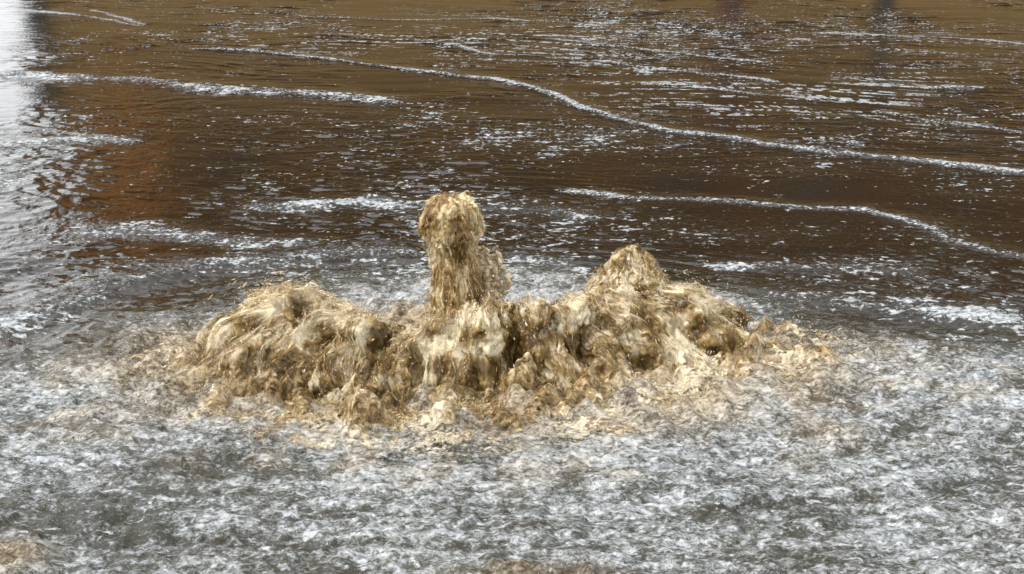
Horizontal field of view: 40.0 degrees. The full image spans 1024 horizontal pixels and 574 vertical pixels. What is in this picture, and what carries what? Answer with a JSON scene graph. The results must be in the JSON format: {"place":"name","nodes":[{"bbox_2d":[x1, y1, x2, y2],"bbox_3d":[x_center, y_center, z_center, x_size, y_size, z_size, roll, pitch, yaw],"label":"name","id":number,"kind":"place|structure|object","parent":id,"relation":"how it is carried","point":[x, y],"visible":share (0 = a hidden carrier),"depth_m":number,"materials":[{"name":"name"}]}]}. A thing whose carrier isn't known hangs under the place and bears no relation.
{"place":"outdoors","nodes":[
{"label":"outdoors","id":0,"kind":"place"},
{"bbox_2d":[0,0,1023,573],"bbox_3d":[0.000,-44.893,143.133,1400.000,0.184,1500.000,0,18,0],"label":"water","id":1,"kind":"structure","parent":0,"point":[838,168],"depth_m":5.53,"materials":[{"name":"brown liquid"}]},
{"bbox_2d":[407,191,511,319],"bbox_3d":[-0.168,-0.061,4.521,0.313,0.515,0.292,10,20,28],"label":"water jet","id":2,"kind":"object","parent":1,"relation":"on","point":[449,225],"visible":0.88,"depth_m":4.47,"materials":[{"name":"liquid"}]},
{"bbox_2d":[90,309,881,455],"bbox_3d":[-0.021,0.273,4.202,2.691,0.220,1.114,0,18,0],"label":"foam","id":3,"kind":"object","parent":1,"relation":"on","point":[364,402],"visible":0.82,"depth_m":4.07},
{"bbox_2d":[194,269,786,407],"bbox_3d":[-0.039,0.108,4.328,1.996,0.422,0.709,0,18,0],"label":"water surge","id":4,"kind":"object","parent":1,"relation":"on","point":[499,347],"visible":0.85,"depth_m":4.20,"materials":[{"name":"beige liquid"}]},
{"bbox_2d":[160,226,802,407],"bbox_3d":[-0.093,0.044,4.296,2.008,0.396,0.778,0,18,0],"label":"spray","id":5,"kind":"object","parent":4,"relation":"on","point":[476,254],"visible":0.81,"depth_m":4.25,"materials":[{"name":"liquid"}]},
{"bbox_2d":[581,243,670,295],"bbox_3d":[0.389,-0.009,4.563,0.406,0.298,0.315,0,18,0],"label":"water spout","id":6,"kind":"object","parent":1,"relation":"on","point":[622,263],"visible":0.41,"depth_m":4.50,"materials":[{"name":"beige liquid"}]}
]}

